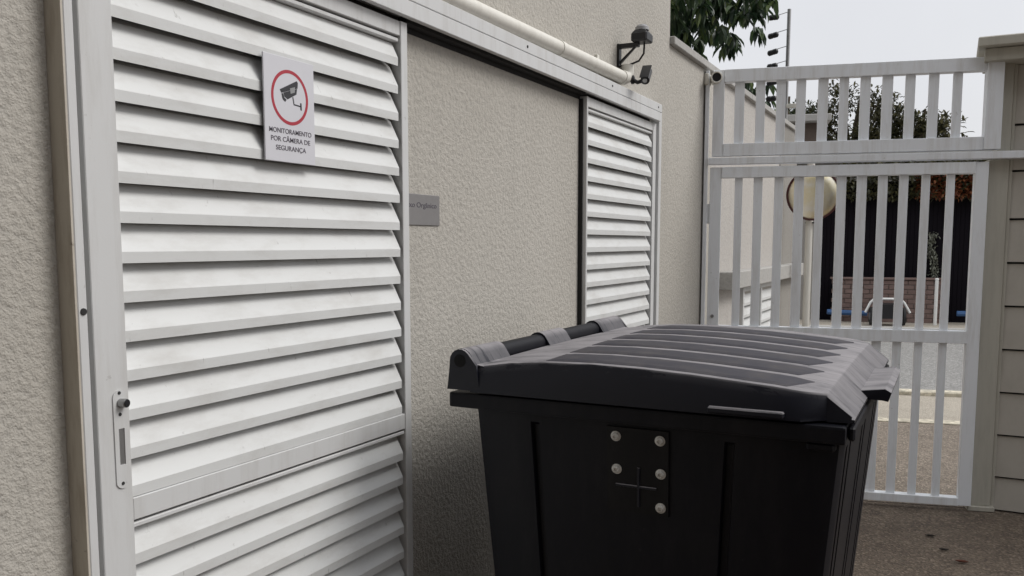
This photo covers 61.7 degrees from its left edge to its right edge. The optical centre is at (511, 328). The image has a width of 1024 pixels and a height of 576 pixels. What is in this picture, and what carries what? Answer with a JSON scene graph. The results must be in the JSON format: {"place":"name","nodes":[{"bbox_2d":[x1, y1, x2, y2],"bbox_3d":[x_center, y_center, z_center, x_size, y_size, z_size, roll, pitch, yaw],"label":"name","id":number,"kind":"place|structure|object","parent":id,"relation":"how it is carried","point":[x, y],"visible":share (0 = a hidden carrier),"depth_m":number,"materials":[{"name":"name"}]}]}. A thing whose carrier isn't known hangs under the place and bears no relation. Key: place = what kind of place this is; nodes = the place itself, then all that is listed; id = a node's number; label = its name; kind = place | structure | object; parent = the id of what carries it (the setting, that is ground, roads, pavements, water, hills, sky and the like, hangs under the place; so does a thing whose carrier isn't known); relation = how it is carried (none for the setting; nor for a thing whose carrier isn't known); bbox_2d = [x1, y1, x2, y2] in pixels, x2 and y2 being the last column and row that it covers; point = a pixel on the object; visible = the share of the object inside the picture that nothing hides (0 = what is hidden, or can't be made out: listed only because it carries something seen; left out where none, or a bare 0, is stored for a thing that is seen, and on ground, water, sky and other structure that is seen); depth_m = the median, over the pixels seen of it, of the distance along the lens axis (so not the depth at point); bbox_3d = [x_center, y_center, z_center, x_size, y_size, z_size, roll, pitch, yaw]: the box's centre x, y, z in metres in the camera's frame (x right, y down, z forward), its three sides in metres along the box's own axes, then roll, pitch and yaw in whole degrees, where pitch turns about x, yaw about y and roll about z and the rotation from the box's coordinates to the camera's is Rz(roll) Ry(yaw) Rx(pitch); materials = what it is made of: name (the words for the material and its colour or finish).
{"place":"outdoors","nodes":[
{"label":"outdoors","id":0,"kind":"place"},
{"bbox_2d":[690,0,1023,137],"label":"sky","id":1,"kind":"structure","parent":0,"point":[823,32],"materials":[{"name":"white"}]},
{"bbox_2d":[799,319,964,327],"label":"pavement","id":2,"kind":"structure","parent":0,"point":[890,324],"depth_m":15.58,"materials":[{"name":"grey concrete"}]},
{"bbox_2d":[827,309,866,315],"bbox_3d":[6.256,-0.294,16.020,0.703,0.115,0.100,1,6,14],"label":"blue pipe","id":3,"kind":"object","parent":2,"relation":"on","point":[844,312],"visible":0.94,"depth_m":15.99,"materials":[{"name":"plastic"}]},
{"bbox_2d":[830,277,940,322],"bbox_3d":[7.036,-0.535,16.059,2.040,0.832,0.240,1,6,14],"label":"brick planter","id":4,"kind":"object","parent":2,"relation":"on","point":[909,293],"visible":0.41,"depth_m":15.93,"materials":[{"name":"brown brick"}]},
{"bbox_2d":[933,278,938,324],"bbox_3d":[7.606,-0.477,15.389,0.065,0.850,0.068,3,6,27],"label":"bollard","id":5,"kind":"object","parent":2,"relation":"on","point":[935,301],"visible":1,"depth_m":15.37,"materials":[{"name":"white metal"}]},
{"bbox_2d":[956,311,965,315],"bbox_3d":[8.488,-0.260,15.427,0.882,0.105,0.100,2,6,16],"label":"blue pipe","id":6,"kind":"object","parent":2,"relation":"on","point":[960,313],"visible":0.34,"depth_m":15.49,"materials":[{"name":"plastic"}]},
{"bbox_2d":[864,298,910,325],"bbox_3d":[6.745,-0.307,15.431,0.782,0.494,0.460,1,6,14],"label":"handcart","id":7,"kind":"object","parent":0,"point":[887,310],"visible":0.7,"depth_m":15.26,"materials":[{"name":"white metal"}]},
{"bbox_2d":[863,341,963,390],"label":"road","id":8,"kind":"structure","parent":0,"point":[954,366],"depth_m":11.20,"materials":[{"name":"grey asphalt"}]},
{"bbox_2d":[878,395,960,420],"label":"pavement","id":9,"kind":"structure","parent":0,"point":[952,409],"depth_m":8.22,"materials":[{"name":"beige concrete"}]},
{"bbox_2d":[863,422,996,509],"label":"driveway","id":10,"kind":"structure","parent":0,"point":[949,459],"depth_m":6.31,"materials":[{"name":"concrete"}]},
{"bbox_2d":[964,64,1014,511],"bbox_3d":[2.789,-0.232,5.010,0.145,2.628,0.150,1,6,14],"label":"gate post","id":11,"kind":"object","parent":10,"relation":"on","point":[997,194],"visible":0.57,"depth_m":4.97,"materials":[{"name":"white metal"}]},
{"bbox_2d":[708,150,1023,165],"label":"gate beam","id":12,"kind":"structure","parent":11,"relation":"attached to","point":[975,155],"depth_m":5.00,"materials":[{"name":"white metal"}]},
{"bbox_2d":[712,57,1004,156],"bbox_3d":[1.989,-1.286,5.026,1.582,0.513,0.077,1,6,14],"label":"gate transom","id":13,"kind":"object","parent":12,"relation":"on","point":[957,68],"visible":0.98,"depth_m":5.00,"materials":[{"name":"white paint"}]},
{"bbox_2d":[853,500,1023,575],"bbox_3d":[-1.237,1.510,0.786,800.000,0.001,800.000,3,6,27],"label":"ground","id":14,"kind":"structure","parent":0,"point":[894,539],"depth_m":4.57,"materials":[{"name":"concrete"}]},
{"bbox_2d":[0,0,669,575],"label":"utility building","id":15,"kind":"structure","parent":14,"relation":"on","point":[492,158],"depth_m":2.66,"materials":[{"name":"paint"}]},
{"bbox_2d":[43,0,661,575],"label":"door frame","id":16,"kind":"object","parent":15,"relation":"attached to","point":[445,24],"visible":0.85,"depth_m":1.52,"materials":[{"name":"white metal"}]},
{"bbox_2d":[72,0,412,575],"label":"louvered door","id":17,"kind":"structure","parent":16,"relation":"attached to","point":[251,406],"depth_m":1.86,"materials":[{"name":"white metal"}]},
{"bbox_2d":[262,51,314,165],"bbox_3d":[-0.503,-0.492,1.943,0.005,0.232,0.166,3,6,27],"label":"warning sign","id":18,"kind":"object","parent":17,"relation":"attached to","point":[288,107],"visible":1,"depth_m":1.94,"materials":[{"name":"white plastic"}]},
{"bbox_2d":[577,96,655,326],"bbox_3d":[0.490,0.080,4.019,0.053,2.148,0.920,3,6,27],"label":"louvered door","id":19,"kind":"structure","parent":16,"relation":"attached to","point":[616,183],"depth_m":3.88,"materials":[{"name":"white metal"}]},
{"bbox_2d":[409,193,439,225],"bbox_3d":[-0.268,-0.346,2.501,0.004,0.090,0.209,3,6,27],"label":"name plaque","id":20,"kind":"object","parent":15,"relation":"attached to","point":[424,210],"visible":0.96,"depth_m":2.52,"materials":[{"name":"grey"}]},
{"bbox_2d":[442,0,633,84],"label":"conduit pipe","id":21,"kind":"object","parent":15,"relation":"attached to","point":[623,74],"visible":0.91,"depth_m":3.08,"materials":[{"name":"white plastic"}]},
{"bbox_2d":[630,65,651,84],"bbox_3d":[0.592,-1.150,3.891,0.088,0.092,0.106,3,6,27],"label":"security camera","id":22,"kind":"object","parent":21,"relation":"attached to","point":[645,74],"visible":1,"depth_m":3.87,"materials":[{"name":"black plastic"}]},
{"bbox_2d":[617,24,652,67],"bbox_3d":[0.551,-1.273,3.863,0.145,0.181,0.090,3,6,27],"label":"bracket light","id":23,"kind":"object","parent":15,"relation":"attached to","point":[641,34],"visible":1,"depth_m":3.84,"materials":[{"name":"black plastic"}]},
{"bbox_2d":[447,316,900,575],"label":"wheeled bin","id":24,"kind":"object","parent":14,"relation":"on","point":[614,446],"visible":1,"depth_m":2.04,"materials":[{"name":"plastic"}]},
{"bbox_2d":[670,0,778,110],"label":"mango tree","id":25,"kind":"object","parent":14,"relation":"on","point":[704,24],"visible":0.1,"depth_m":6.87,"materials":[{"name":"green plant"}]},
{"bbox_2d":[665,36,803,325],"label":"boundary wall","id":26,"kind":"structure","parent":14,"relation":"on","point":[689,67],"depth_m":5.25,"materials":[{"name":"paint"}]},
{"bbox_2d":[700,71,709,324],"bbox_3d":[1.192,-0.259,5.346,0.023,2.620,0.050,1,6,14],"label":"gate jamb","id":27,"kind":"object","parent":26,"relation":"attached to","point":[706,142],"visible":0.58,"depth_m":5.27,"materials":[{"name":"white paint"}]},
{"bbox_2d":[707,162,988,505],"bbox_3d":[1.957,0.032,5.173,1.556,2.005,0.062,1,6,14],"label":"gate leaf","id":28,"kind":"object","parent":27,"relation":"attached to","point":[876,334],"visible":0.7,"depth_m":5.09,"materials":[{"name":"white paint"}]},
{"bbox_2d":[704,71,722,85],"bbox_3d":[1.217,-1.511,5.192,0.107,0.074,0.145,1,6,11],"label":"security camera","id":29,"kind":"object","parent":26,"relation":"attached to","point":[716,77],"depth_m":5.13,"materials":[{"name":"white plastic"}]},
{"bbox_2d":[739,282,770,325],"bbox_3d":[1.977,0.224,6.941,0.063,1.183,1.380,3,6,27],"label":"meter cabinet","id":30,"kind":"object","parent":26,"relation":"attached to","point":[764,307],"visible":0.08,"depth_m":6.86,"materials":[{"name":"white metal"}]},
{"bbox_2d":[766,9,795,118],"bbox_3d":[2.530,-2.414,7.942,0.333,1.044,0.052,3,6,27],"label":"electric fence post","id":31,"kind":"object","parent":26,"relation":"on","point":[774,52],"visible":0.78,"depth_m":7.94,"materials":[{"name":"metal"}]},
{"bbox_2d":[787,96,835,136],"bbox_3d":[7.631,-3.754,24.907,3.466,5.718,3.484,3,6,27],"label":"street tree","id":32,"kind":"object","parent":14,"relation":"on","point":[792,112],"visible":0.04,"depth_m":23.52,"materials":[{"name":"green plant"}]},
{"bbox_2d":[806,79,914,140],"bbox_3d":[9.540,-3.770,23.760,2.938,5.977,2.975,3,6,27],"label":"street tree","id":33,"kind":"object","parent":14,"relation":"on","point":[875,117],"visible":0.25,"depth_m":22.86,"materials":[{"name":"green plant"}]},
{"bbox_2d":[799,325,964,330],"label":"kerb","id":34,"kind":"structure","parent":14,"relation":"on","point":[926,328],"depth_m":14.98,"materials":[{"name":"concrete"}]},
{"bbox_2d":[787,113,1000,322],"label":"house","id":35,"kind":"structure","parent":14,"relation":"on","point":[960,255],"depth_m":16.22,"materials":[{"name":"black paint"}]},
{"bbox_2d":[838,159,1003,202],"bbox_3d":[8.194,-2.722,15.666,4.293,0.897,0.851,1,6,14],"label":"bougainvillea","id":36,"kind":"object","parent":35,"relation":"on","point":[962,179],"visible":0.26,"depth_m":15.78,"materials":[{"name":"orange plant"}]},
{"bbox_2d":[927,232,939,277],"bbox_3d":[7.857,-1.282,16.041,0.287,1.048,0.176,0,6,4],"label":"climbing plant","id":37,"kind":"object","parent":35,"relation":"hanging from","point":[930,242],"visible":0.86,"depth_m":16.02,"materials":[{"name":"green plant"}]},
{"bbox_2d":[878,417,959,424],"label":"edging strip","id":38,"kind":"object","parent":14,"relation":"on","point":[906,420],"depth_m":7.57,"materials":[{"name":"beige concrete"}]},
{"bbox_2d":[786,164,836,326],"bbox_3d":[2.666,-0.318,7.662,0.451,2.280,0.161,3,6,27],"label":"convex mirror","id":39,"kind":"object","parent":38,"relation":"on","point":[829,200],"visible":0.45,"depth_m":7.59,"materials":[{"name":"white plastic"}]},
{"bbox_2d":[871,101,973,138],"bbox_3d":[11.011,-3.457,23.428,2.737,5.419,2.630,3,6,27],"label":"street tree","id":40,"kind":"object","parent":14,"relation":"on","point":[943,124],"visible":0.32,"depth_m":22.47,"materials":[{"name":"green plant"}]},
{"bbox_2d":[899,388,961,396],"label":"kerb","id":41,"kind":"structure","parent":14,"relation":"on","point":[947,393],"depth_m":8.89,"materials":[{"name":"beige concrete"}]},
{"bbox_2d":[976,33,1023,512],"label":"clad wall","id":42,"kind":"structure","parent":14,"relation":"on","point":[1007,486],"depth_m":4.96,"materials":[{"name":"beige paint"}]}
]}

